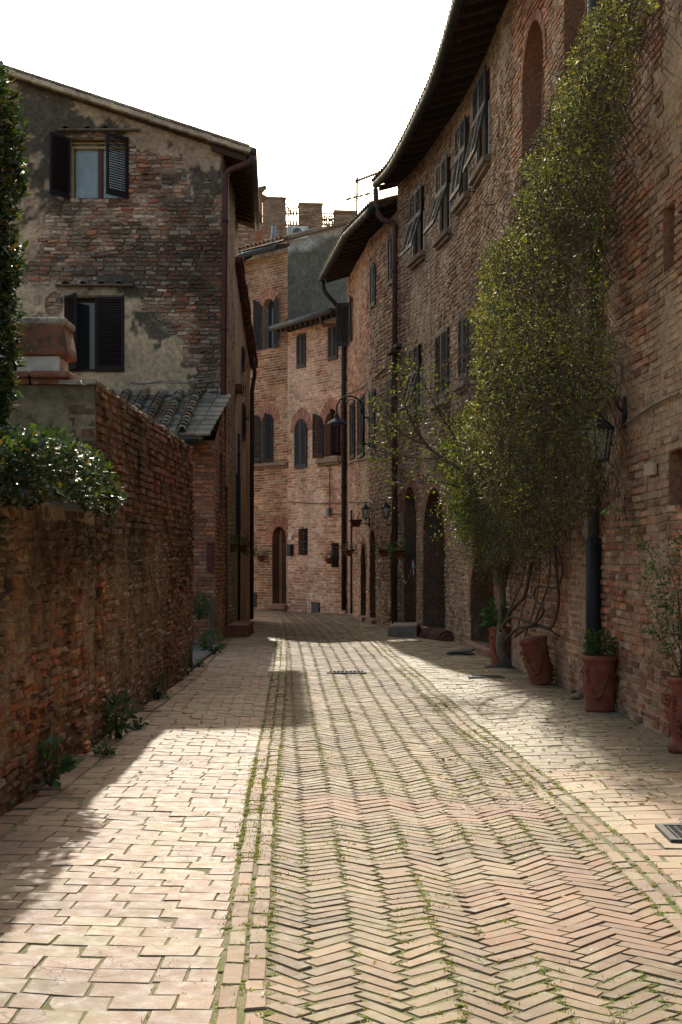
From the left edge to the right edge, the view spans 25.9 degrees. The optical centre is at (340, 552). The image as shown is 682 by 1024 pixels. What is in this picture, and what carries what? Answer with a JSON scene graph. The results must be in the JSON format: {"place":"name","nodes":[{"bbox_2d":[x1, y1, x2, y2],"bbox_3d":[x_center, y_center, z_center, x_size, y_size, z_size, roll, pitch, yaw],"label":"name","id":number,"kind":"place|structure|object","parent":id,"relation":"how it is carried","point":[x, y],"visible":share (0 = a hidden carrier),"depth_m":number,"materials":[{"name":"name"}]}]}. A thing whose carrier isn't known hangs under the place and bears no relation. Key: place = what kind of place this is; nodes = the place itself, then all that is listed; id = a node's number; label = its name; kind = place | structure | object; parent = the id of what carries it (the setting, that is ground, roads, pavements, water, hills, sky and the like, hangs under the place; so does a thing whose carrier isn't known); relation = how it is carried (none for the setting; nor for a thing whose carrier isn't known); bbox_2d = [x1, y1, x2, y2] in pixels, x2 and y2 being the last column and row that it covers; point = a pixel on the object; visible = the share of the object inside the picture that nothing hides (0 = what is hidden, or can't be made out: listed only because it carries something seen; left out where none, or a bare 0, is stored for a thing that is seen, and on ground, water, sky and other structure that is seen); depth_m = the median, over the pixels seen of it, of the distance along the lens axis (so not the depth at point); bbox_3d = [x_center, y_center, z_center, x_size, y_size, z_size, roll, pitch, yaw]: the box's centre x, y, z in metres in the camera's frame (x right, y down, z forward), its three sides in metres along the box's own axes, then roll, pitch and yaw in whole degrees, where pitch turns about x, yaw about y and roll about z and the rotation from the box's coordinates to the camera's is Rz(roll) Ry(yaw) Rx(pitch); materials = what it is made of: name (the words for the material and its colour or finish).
{"place":"outdoors","nodes":[
{"label":"outdoors","id":0,"kind":"place"},
{"bbox_2d":[0,609,275,1023],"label":"pavement","id":1,"kind":"structure","parent":0,"point":[62,974],"depth_m":7.67,"materials":[{"name":"brick"}]},
{"bbox_2d":[38,733,83,786],"bbox_3d":[-1.973,1.442,10.093,0.457,0.417,0.352,0,0,0],"label":"weed","id":2,"kind":"object","parent":1,"relation":"on","point":[68,763],"visible":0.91,"depth_m":10.07,"materials":[{"name":"green plant"}]},
{"bbox_2d":[91,742,118,755],"bbox_3d":[-1.876,1.571,11.746,0.214,0.156,0.222,0,0,0],"label":"weed","id":3,"kind":"object","parent":1,"relation":"on","point":[107,752],"visible":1,"depth_m":11.73,"materials":[{"name":"green plant"}]},
{"bbox_2d":[101,689,145,738],"bbox_3d":[-1.932,1.403,12.731,0.389,0.468,0.412,0,0,45],"label":"weed","id":4,"kind":"object","parent":1,"relation":"on","point":[117,727],"visible":0.92,"depth_m":12.70,"materials":[{"name":"green plant"}]},
{"bbox_2d":[125,717,148,729],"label":"weed","id":5,"kind":"object","parent":1,"relation":"on","point":[138,726],"visible":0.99,"depth_m":13.39,"materials":[{"name":"green plant"}]},
{"bbox_2d":[152,673,172,698],"bbox_3d":[-1.972,1.454,16.101,0.312,0.316,0.319,0,0,27],"label":"weed","id":6,"kind":"object","parent":1,"relation":"on","point":[156,694],"visible":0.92,"depth_m":16.08,"materials":[{"name":"green plant"}]},
{"bbox_2d":[112,389,230,643],"bbox_3d":[-3.518,-0.665,25.934,2.974,4.731,3.136,0,0,0],"label":"lean to","id":7,"kind":"object","parent":1,"relation":"on","point":[208,488],"visible":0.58,"depth_m":25.13,"materials":[{"name":"brick"},{"name":"tile"}]},
{"bbox_2d":[150,389,203,428],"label":"roof weeds","id":8,"kind":"object","parent":7,"relation":"on","point":[201,395],"visible":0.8,"depth_m":26.17,"materials":[{"name":"green plant"}]},
{"bbox_2d":[193,590,213,619],"bbox_3d":[-2.343,0.848,24.608,0.500,0.536,0.542,0,0,0],"label":"dark shrub","id":9,"kind":"object","parent":7,"relation":"attached to","point":[198,610],"visible":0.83,"depth_m":24.58,"materials":[{"name":"green plant"}]},
{"bbox_2d":[206,542,213,570],"bbox_3d":[-2.203,0.062,24.915,0.125,0.495,0.150,0,0,0],"label":"mailbox","id":10,"kind":"object","parent":7,"relation":"attached to","point":[210,556],"visible":1,"depth_m":24.86,"materials":[{"name":"metal"}]},
{"bbox_2d":[219,454,222,510],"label":"window","id":11,"kind":"structure","parent":7,"relation":"in","point":[220,456],"depth_m":26.75,"materials":[{"name":"grey wood"}]},
{"bbox_2d":[192,644,219,668],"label":"stone slab","id":12,"kind":"structure","parent":1,"relation":"on","point":[199,653],"depth_m":22.65,"materials":[{"name":"grey stone"}]},
{"bbox_2d":[198,628,226,653],"bbox_3d":[-2.023,1.404,23.245,0.463,0.467,0.465,0,0,0],"label":"weed","id":13,"kind":"object","parent":1,"relation":"on","point":[203,645],"visible":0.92,"depth_m":23.24,"materials":[{"name":"green plant"}]},
{"bbox_2d":[227,621,252,637],"bbox_3d":[-1.965,1.504,28.995,0.396,0.273,1.795,0,0,0],"label":"brick step","id":14,"kind":"object","parent":1,"relation":"on","point":[239,628],"visible":0.98,"depth_m":28.10,"materials":[{"name":"red brick"}]},
{"bbox_2d":[0,0,451,226],"label":"sky","id":15,"kind":"structure","parent":0,"point":[325,92],"materials":[{"name":"white"}]},
{"bbox_2d":[256,185,266,246],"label":"brick chimney","id":16,"kind":"object","parent":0,"point":[262,197],"visible":0.51,"depth_m":56.80,"materials":[{"name":"brick"}]},
{"bbox_2d":[238,221,349,610],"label":"corner house","id":17,"kind":"structure","parent":0,"point":[284,286],"depth_m":43.60,"materials":[{"name":"brick"},{"name":"tile"},{"name":"painted wood"}]},
{"bbox_2d":[254,544,268,562],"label":"hanging pot","id":18,"kind":"object","parent":17,"relation":"attached to","point":[261,558],"visible":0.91,"depth_m":43.51,"materials":[{"name":"ceramic"}]},
{"bbox_2d":[254,413,273,462],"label":"window","id":19,"kind":"structure","parent":17,"relation":"in","point":[268,424],"depth_m":43.82,"materials":[{"name":"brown wood"}]},
{"bbox_2d":[253,296,276,349],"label":"window","id":20,"kind":"structure","parent":17,"relation":"in","point":[270,307],"depth_m":43.84,"materials":[{"name":"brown wood"}]},
{"bbox_2d":[268,527,287,609],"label":"door","id":21,"kind":"structure","parent":17,"relation":"in","point":[275,604],"depth_m":43.55,"materials":[{"name":"brown wood"}]},
{"bbox_2d":[285,226,307,243],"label":"air conditioner","id":22,"kind":"object","parent":17,"relation":"on","point":[292,229],"visible":0.59,"depth_m":56.84,"materials":[{"name":"white metal"}]},
{"bbox_2d":[333,170,379,213],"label":"tv antenna","id":23,"kind":"object","parent":17,"relation":"attached to","point":[357,179],"visible":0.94,"depth_m":43.98,"materials":[{"name":"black metal"}]},
{"bbox_2d":[0,610,681,1023],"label":"brick pavement","id":24,"kind":"structure","parent":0,"point":[268,954],"depth_m":7.12,"materials":[{"name":"beige brick"}]},
{"bbox_2d":[0,371,195,816],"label":"garden wall","id":25,"kind":"structure","parent":24,"relation":"on","point":[94,608],"depth_m":12.35,"materials":[{"name":"brick"}]},
{"bbox_2d":[15,317,76,371],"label":"chimney","id":26,"kind":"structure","parent":25,"relation":"on","point":[46,343],"depth_m":12.41,"materials":[{"name":"brick"}]},
{"bbox_2d":[0,417,128,519],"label":"overhanging shrub","id":27,"kind":"object","parent":25,"relation":"on","point":[39,465],"visible":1,"depth_m":9.14,"materials":[{"name":"green plant"}]},
{"bbox_2d":[2,64,262,635],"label":"old house","id":28,"kind":"structure","parent":24,"relation":"on","point":[132,217],"depth_m":27.48,"materials":[{"name":"paint"}]},
{"bbox_2d":[49,131,128,198],"bbox_3d":[-4.634,-7.134,27.377,1.395,1.132,0.686,0,0,0],"label":"window","id":29,"kind":"structure","parent":28,"relation":"in","point":[95,169],"depth_m":27.57,"materials":[{"name":"brown wood"}]},
{"bbox_2d":[64,293,123,370],"bbox_3d":[-4.580,-4.060,27.364,1.107,1.375,0.711,0,0,0],"label":"window","id":30,"kind":"structure","parent":28,"relation":"in","point":[98,335],"depth_m":27.46,"materials":[{"name":"brown wood"}]},
{"bbox_2d":[224,487,227,627],"bbox_3d":[-2.283,0.075,28.256,0.194,2.676,0.587,0,0,0],"label":"door","id":31,"kind":"structure","parent":28,"relation":"in","point":[226,488],"depth_m":28.55,"materials":[{"name":"brown wood"}]},
{"bbox_2d":[230,533,243,552],"bbox_3d":[-2.146,-0.203,29.507,0.584,0.461,0.500,0,0,0],"label":"hanging pot","id":32,"kind":"object","parent":28,"relation":"attached to","point":[233,546],"visible":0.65,"depth_m":29.43,"materials":[{"name":"ceramic"}]},
{"bbox_2d":[235,382,245,395],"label":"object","id":33,"kind":"object","parent":28,"relation":"attached to","point":[239,388],"visible":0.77,"depth_m":30.75,"materials":[{"name":"wood"}]},
{"bbox_2d":[240,531,263,571],"bbox_3d":[-2.171,-0.043,32.512,0.889,0.926,0.895,0,0,-36],"label":"hanging pot","id":34,"kind":"object","parent":28,"relation":"attached to","point":[244,549],"visible":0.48,"depth_m":32.46,"materials":[{"name":"ceramic"}]},
{"bbox_2d":[209,606,211,642],"bbox_3d":[-2.200,1.244,24.923,0.044,0.712,0.091,0,0,0],"label":"standpipe","id":35,"kind":"object","parent":24,"relation":"on","point":[210,620],"visible":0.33,"depth_m":24.88,"materials":[{"name":"metal"}]},
{"bbox_2d":[235,256,257,620],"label":"plastered house","id":36,"kind":"structure","parent":24,"relation":"on","point":[245,350],"depth_m":33.51,"materials":[{"name":"paint"}]},
{"bbox_2d":[235,473,240,531],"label":"window","id":37,"kind":"structure","parent":36,"relation":"in","point":[236,474],"depth_m":30.85,"materials":[{"name":"brown wood"}]},
{"bbox_2d":[241,346,244,371],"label":"window","id":38,"kind":"structure","parent":36,"relation":"in","point":[242,347],"depth_m":32.78,"materials":[{"name":"grey wood"}]},
{"bbox_2d":[242,403,245,440],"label":"window","id":39,"kind":"structure","parent":36,"relation":"in","point":[243,405],"depth_m":33.26,"materials":[{"name":"grey wood"}]},
{"bbox_2d":[72,633,554,1020],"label":"grass","id":40,"kind":"structure","parent":24,"relation":"on","point":[241,838],"depth_m":8.78,"materials":[{"name":"green plant"}]},
{"bbox_2d":[327,671,366,673],"bbox_3d":[0.077,1.635,20.148,0.540,0.042,0.320,0,0,0],"label":"drain grate","id":41,"kind":"object","parent":24,"relation":"on","point":[346,672],"visible":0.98,"depth_m":19.99,"materials":[{"name":"grey metal"}]},
{"bbox_2d":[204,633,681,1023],"bbox_3d":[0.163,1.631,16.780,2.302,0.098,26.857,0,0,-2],"label":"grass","id":42,"kind":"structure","parent":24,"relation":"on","point":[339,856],"depth_m":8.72,"materials":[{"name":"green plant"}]},
{"bbox_2d":[214,694,681,1023],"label":"moss","id":43,"kind":"object","parent":24,"relation":"on","point":[461,1020],"visible":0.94,"depth_m":7.33,"materials":[{"name":"green plant"}]},
{"bbox_2d":[261,774,679,1023],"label":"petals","id":44,"kind":"object","parent":24,"relation":"on","point":[474,928],"visible":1,"depth_m":6.13,"materials":[{"name":"pink plant"}]},
{"bbox_2d":[318,194,403,626],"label":"house","id":45,"kind":"structure","parent":0,"point":[360,256],"depth_m":35.03,"materials":[{"name":"brown brick"}]},
{"bbox_2d":[336,296,351,345],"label":"window","id":46,"kind":"structure","parent":45,"relation":"in","point":[344,312],"depth_m":39.50,"materials":[{"name":"brown wood"}]},
{"bbox_2d":[327,395,367,447],"bbox_3d":[0.263,-3.028,34.358,1.248,1.227,0.572,0,0,-31],"label":"street lamp","id":47,"kind":"object","parent":45,"relation":"attached to","point":[336,421],"visible":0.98,"depth_m":34.18,"materials":[{"name":"black metal"}]},
{"bbox_2d":[339,541,356,555],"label":"hanging pot","id":48,"kind":"object","parent":45,"relation":"attached to","point":[347,552],"visible":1,"depth_m":37.29,"materials":[{"name":"ceramic"}]},
{"bbox_2d":[349,400,355,459],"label":"window","id":49,"kind":"structure","parent":45,"relation":"in","point":[352,431],"depth_m":38.32,"materials":[{"name":"grey wood"}]},
{"bbox_2d":[349,515,371,526],"bbox_3d":[0.490,-0.737,33.988,0.625,0.281,0.324,0,0,0],"label":"hanging pot","id":50,"kind":"object","parent":45,"relation":"attached to","point":[355,522],"visible":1,"depth_m":33.90,"materials":[{"name":"ceramic"}]},
{"bbox_2d":[357,394,364,458],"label":"window","id":51,"kind":"structure","parent":45,"relation":"in","point":[362,453],"depth_m":36.38,"materials":[{"name":"grey wood"}]},
{"bbox_2d":[356,547,365,621],"bbox_3d":[0.640,0.705,35.968,0.423,1.896,1.239,0,0,-5],"label":"door","id":52,"kind":"structure","parent":45,"relation":"in","point":[361,617],"depth_m":36.52,"materials":[{"name":"brown wood"}]},
{"bbox_2d":[361,502,369,527],"bbox_3d":[0.588,-0.885,34.477,0.199,0.586,0.311,0,0,30],"label":"wall lantern","id":53,"kind":"object","parent":45,"relation":"attached to","point":[365,506],"depth_m":34.43,"materials":[{"name":"metal"}]},
{"bbox_2d":[365,531,375,623],"bbox_3d":[0.832,0.553,34.291,0.423,2.195,0.725,0,0,-11],"label":"door","id":54,"kind":"structure","parent":45,"relation":"in","point":[372,556],"depth_m":34.58,"materials":[{"name":"brown wood"}]},
{"bbox_2d":[368,389,375,453],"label":"window","id":55,"kind":"structure","parent":45,"relation":"in","point":[373,416],"depth_m":34.20,"materials":[{"name":"grey wood"}]},
{"bbox_2d":[369,262,376,308],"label":"window","id":56,"kind":"structure","parent":45,"relation":"in","point":[372,275],"depth_m":34.09,"materials":[{"name":"grey wood"}]},
{"bbox_2d":[370,537,391,556],"bbox_3d":[0.906,-0.079,31.920,0.541,0.533,0.571,0,0,-34],"label":"hanging pot","id":57,"kind":"object","parent":45,"relation":"attached to","point":[382,552],"visible":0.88,"depth_m":31.82,"materials":[{"name":"ceramic"}]},
{"bbox_2d":[381,500,391,524],"bbox_3d":[0.998,-0.856,32.085,0.199,0.571,0.341,0,0,30],"label":"wall lantern","id":58,"kind":"object","parent":45,"relation":"attached to","point":[385,505],"depth_m":32.02,"materials":[{"name":"metal"}]},
{"bbox_2d":[385,537,391,626],"bbox_3d":[1.233,0.562,32.204,0.423,2.184,0.630,0,0,-11],"label":"door","id":59,"kind":"structure","parent":45,"relation":"in","point":[386,624],"depth_m":32.43,"materials":[{"name":"brown wood"}]},
{"bbox_2d":[386,377,391,439],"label":"window","id":60,"kind":"structure","parent":45,"relation":"in","point":[388,381],"depth_m":32.45,"materials":[{"name":"grey wood"}]},
{"bbox_2d":[387,234,391,285],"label":"window","id":61,"kind":"structure","parent":45,"relation":"in","point":[389,245],"depth_m":32.34,"materials":[{"name":"grey wood"}]},
{"bbox_2d":[326,614,681,887],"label":"pavement","id":62,"kind":"structure","parent":0,"point":[642,820],"depth_m":12.62,"materials":[{"name":"brick"}]},
{"bbox_2d":[387,622,420,636],"bbox_3d":[1.238,1.509,28.880,0.562,0.250,1.461,0,0,6],"label":"stone step","id":63,"kind":"object","parent":62,"relation":"on","point":[406,629],"visible":0.9,"depth_m":28.18,"materials":[{"name":"grey stone"}]},
{"bbox_2d":[347,342,516,664],"bbox_3d":[1.599,-0.631,20.862,2.950,4.622,1.944,0,0,-14],"label":"bent tree","id":64,"kind":"object","parent":62,"relation":"on","point":[503,659],"visible":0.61,"depth_m":20.80,"materials":[{"name":"green plant"}]},
{"bbox_2d":[419,627,453,640],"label":"rounded kerb","id":65,"kind":"structure","parent":62,"relation":"on","point":[435,634],"depth_m":26.87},
{"bbox_2d":[447,648,474,653],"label":"metal ramp","id":66,"kind":"structure","parent":62,"relation":"on","point":[468,650],"depth_m":23.07,"materials":[{"name":"grey metal"}]},
{"bbox_2d":[468,675,504,678],"bbox_3d":[1.869,1.603,19.021,0.460,0.042,0.340,0,0,3],"label":"drain grate","id":67,"kind":"object","parent":62,"relation":"on","point":[484,676],"visible":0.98,"depth_m":19.00,"materials":[{"name":"grey metal"}]},
{"bbox_2d":[487,626,510,664],"bbox_3d":[2.276,1.327,21.050,0.382,0.560,0.374,0,0,0],"label":"terracotta pot","id":68,"kind":"object","parent":62,"relation":"on","point":[491,637],"visible":0.56,"depth_m":20.93,"materials":[{"name":"ceramic"}]},
{"bbox_2d":[479,596,511,627],"bbox_3d":[2.232,0.882,20.990,0.565,0.534,0.514,0,0,0],"label":"broad leaf plant","id":69,"kind":"object","parent":68,"relation":"in","point":[487,613],"visible":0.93,"depth_m":20.99,"materials":[{"name":"green plant"}]},
{"bbox_2d":[484,665,515,667],"bbox_3d":[2.242,1.599,20.701,0.460,0.042,0.340,0,0,3],"label":"drain grate","id":70,"kind":"object","parent":62,"relation":"on","point":[498,666],"visible":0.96,"depth_m":20.56,"materials":[{"name":"grey metal"}]},
{"bbox_2d":[519,635,553,684],"bbox_3d":[2.372,1.307,17.950,0.431,0.620,0.353,0,0,0],"label":"terracotta pot","id":71,"kind":"object","parent":62,"relation":"on","point":[535,654],"visible":1,"depth_m":17.82,"materials":[{"name":"ceramic"}]},
{"bbox_2d":[432,670,681,811],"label":"fallen leaves","id":72,"kind":"object","parent":62,"relation":"on","point":[533,787],"visible":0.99,"depth_m":10.93,"materials":[{"name":"brown plant"}]},
{"bbox_2d":[570,688,583,699],"bbox_3d":[2.766,1.566,16.668,0.373,0.096,1.633,0,0,9],"label":"rubble heap","id":73,"kind":"object","parent":62,"relation":"on","point":[578,695],"visible":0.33,"depth_m":15.99,"materials":[{"name":"grey stone"}]},
{"bbox_2d":[580,654,618,711],"bbox_3d":[2.576,1.297,14.750,0.368,0.550,0.360,0,0,0],"label":"terracotta pot","id":74,"kind":"object","parent":62,"relation":"on","point":[600,675],"visible":0.99,"depth_m":14.62,"materials":[{"name":"ceramic"}]},
{"bbox_2d":[581,626,618,656],"bbox_3d":[2.589,0.929,14.756,0.389,0.424,0.397,0,0,0],"label":"bush","id":75,"kind":"object","parent":74,"relation":"in","point":[610,647],"visible":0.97,"depth_m":14.73,"materials":[{"name":"green plant"}]},
{"bbox_2d":[655,823,681,842],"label":"drain grate","id":76,"kind":"object","parent":62,"relation":"on","point":[671,833],"visible":0.98,"depth_m":8.42,"materials":[{"name":"grey metal"}]},
{"bbox_2d":[664,675,681,753],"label":"terracotta pot","id":77,"kind":"object","parent":62,"relation":"on","point":[674,705],"visible":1,"depth_m":11.67,"materials":[{"name":"ceramic"}]},
{"bbox_2d":[601,503,681,677],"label":"climbing rose","id":78,"kind":"object","parent":77,"relation":"in","point":[679,604],"visible":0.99,"depth_m":11.73,"materials":[{"name":"green plant"}]},
{"label":"ground","id":79,"kind":"structure","parent":0,"visible":0},
{"bbox_2d":[0,60,31,424],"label":"evergreen tree","id":80,"kind":"object","parent":79,"relation":"on","point":[11,260],"visible":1,"depth_m":9.44,"materials":[{"name":"green plant"}]},
{"bbox_2d":[238,196,355,260],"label":"battlement wall","id":81,"kind":"structure","parent":79,"relation":"on","point":[275,213],"depth_m":59.88,"materials":[{"name":"brown brick"}]},
{"bbox_2d":[268,306,346,613],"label":"house","id":82,"kind":"structure","parent":79,"relation":"on","point":[314,461],"depth_m":41.53,"materials":[{"name":"brick"},{"name":"tile"},{"name":"painted wood"}]},
{"bbox_2d":[294,419,307,468],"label":"window","id":83,"kind":"structure","parent":82,"relation":"in","point":[300,436],"depth_m":42.25,"materials":[{"name":"grey wood"}]},
{"bbox_2d":[296,333,305,368],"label":"window","id":84,"kind":"structure","parent":82,"relation":"in","point":[301,338],"depth_m":42.20,"materials":[{"name":"grey wood"}]},
{"bbox_2d":[298,528,307,554],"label":"window","id":85,"kind":"structure","parent":82,"relation":"in","point":[302,533],"depth_m":42.42,"materials":[{"name":"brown wood"}]},
{"bbox_2d":[312,409,340,465],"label":"window","id":86,"kind":"structure","parent":82,"relation":"in","point":[330,434],"depth_m":41.10,"materials":[{"name":"brown wood"}]},
{"bbox_2d":[319,547,337,563],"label":"hanging pot","id":87,"kind":"object","parent":82,"relation":"attached to","point":[331,559],"visible":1,"depth_m":40.49,"materials":[{"name":"ceramic"}]},
{"bbox_2d":[328,327,337,360],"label":"window","id":88,"kind":"structure","parent":82,"relation":"in","point":[332,348],"depth_m":40.63,"materials":[{"name":"grey wood"}]},
{"bbox_2d":[331,543,338,566],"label":"window","id":89,"kind":"structure","parent":82,"relation":"in","point":[335,546],"depth_m":40.74,"materials":[{"name":"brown wood"}]},
{"bbox_2d":[215,610,681,1023],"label":"kerb","id":90,"kind":"structure","parent":79,"relation":"on","point":[255,1000],"depth_m":7.89,"materials":[{"name":"stone"}]},
{"bbox_2d":[371,0,586,696],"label":"long house","id":91,"kind":"structure","parent":79,"relation":"on","point":[436,171],"depth_m":25.47,"materials":[{"name":"brick"},{"name":"tile"},{"name":"painted wood"}]},
{"bbox_2d":[383,539,412,559],"bbox_3d":[1.172,-0.074,30.635,0.583,0.469,0.705,0,0,19],"label":"hanging pot","id":92,"kind":"object","parent":91,"relation":"attached to","point":[398,553],"visible":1,"depth_m":30.57,"materials":[{"name":"ceramic"}]},
{"bbox_2d":[404,488,415,621],"bbox_3d":[1.590,0.049,30.882,0.314,2.861,1.031,0,0,-11],"label":"door","id":93,"kind":"structure","parent":91,"relation":"in","point":[410,512],"depth_m":31.38,"materials":[{"name":"brown wood"}]},
{"bbox_2d":[399,344,422,422],"bbox_3d":[1.518,-3.459,30.240,0.486,1.502,1.204,0,0,-9],"label":"window","id":94,"kind":"structure","parent":91,"relation":"in","point":[418,363],"depth_m":30.22,"materials":[{"name":"grey wood"}]},
{"bbox_2d":[400,185,425,270],"bbox_3d":[1.542,-6.595,30.050,0.663,1.494,1.372,0,0,0],"label":"window","id":95,"kind":"structure","parent":91,"relation":"in","point":[416,223],"depth_m":30.07,"materials":[{"name":"grey wood"}]},
{"bbox_2d":[419,488,445,633],"bbox_3d":[1.991,0.198,28.558,0.622,2.912,2.305,0,0,-8],"label":"door","id":96,"kind":"structure","parent":91,"relation":"in","point":[434,612],"depth_m":29.63,"materials":[{"name":"brown wood"}]},
{"bbox_2d":[423,154,451,250],"bbox_3d":[1.872,-6.486,27.423,0.538,1.519,1.341,0,0,-7],"label":"window","id":97,"kind":"structure","parent":91,"relation":"in","point":[441,204],"depth_m":27.41,"materials":[{"name":"grey wood"}]},
{"bbox_2d":[429,327,450,413],"bbox_3d":[1.885,-3.394,27.640,0.408,1.456,1.527,0,0,0],"label":"window","id":98,"kind":"structure","parent":91,"relation":"in","point":[443,341],"depth_m":27.65,"materials":[{"name":"grey wood"}]},
{"bbox_2d":[449,115,470,215],"bbox_3d":[2.143,-6.683,25.596,0.396,1.477,1.250,0,0,-6],"label":"window","id":99,"kind":"structure","parent":91,"relation":"in","point":[461,186],"depth_m":25.54,"materials":[{"name":"grey wood"}]},
{"bbox_2d":[451,311,470,395],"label":"window","id":100,"kind":"structure","parent":91,"relation":"in","point":[460,362],"depth_m":25.52,"materials":[{"name":"grey wood"}]},
{"bbox_2d":[462,65,491,188],"bbox_3d":[2.255,-6.779,23.640,0.457,1.569,1.623,0,0,-3],"label":"window","id":101,"kind":"structure","parent":91,"relation":"in","point":[478,143],"depth_m":23.62,"materials":[{"name":"grey wood"}]},
{"bbox_2d":[464,542,494,657],"bbox_3d":[2.469,0.705,23.711,0.773,1.897,2.797,0,0,0],"label":"door","id":102,"kind":"structure","parent":91,"relation":"in","point":[479,641],"depth_m":24.98,"materials":[{"name":"brown wood"}]},
{"bbox_2d":[411,0,681,641],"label":"climbing vine","id":103,"kind":"object","parent":91,"relation":"attached to","point":[507,389],"visible":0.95,"depth_m":14.65,"materials":[{"name":"green plant"}]},
{"bbox_2d":[586,0,681,737],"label":"house","id":104,"kind":"structure","parent":79,"relation":"on","point":[615,604],"depth_m":13.56,"materials":[{"name":"brick"}]},
{"bbox_2d":[583,389,627,464],"bbox_3d":[2.558,-1.217,14.300,0.438,0.750,0.269,0,0,0],"label":"wall lantern","id":105,"kind":"object","parent":104,"relation":"attached to","point":[623,410],"depth_m":14.29,"materials":[{"name":"metal"}]},
{"bbox_2d":[644,462,656,475],"bbox_3d":[2.780,-0.753,13.312,0.030,0.110,0.340,0,0,-2],"label":"wall plaque","id":106,"kind":"object","parent":104,"relation":"attached to","point":[650,468],"depth_m":13.24,"materials":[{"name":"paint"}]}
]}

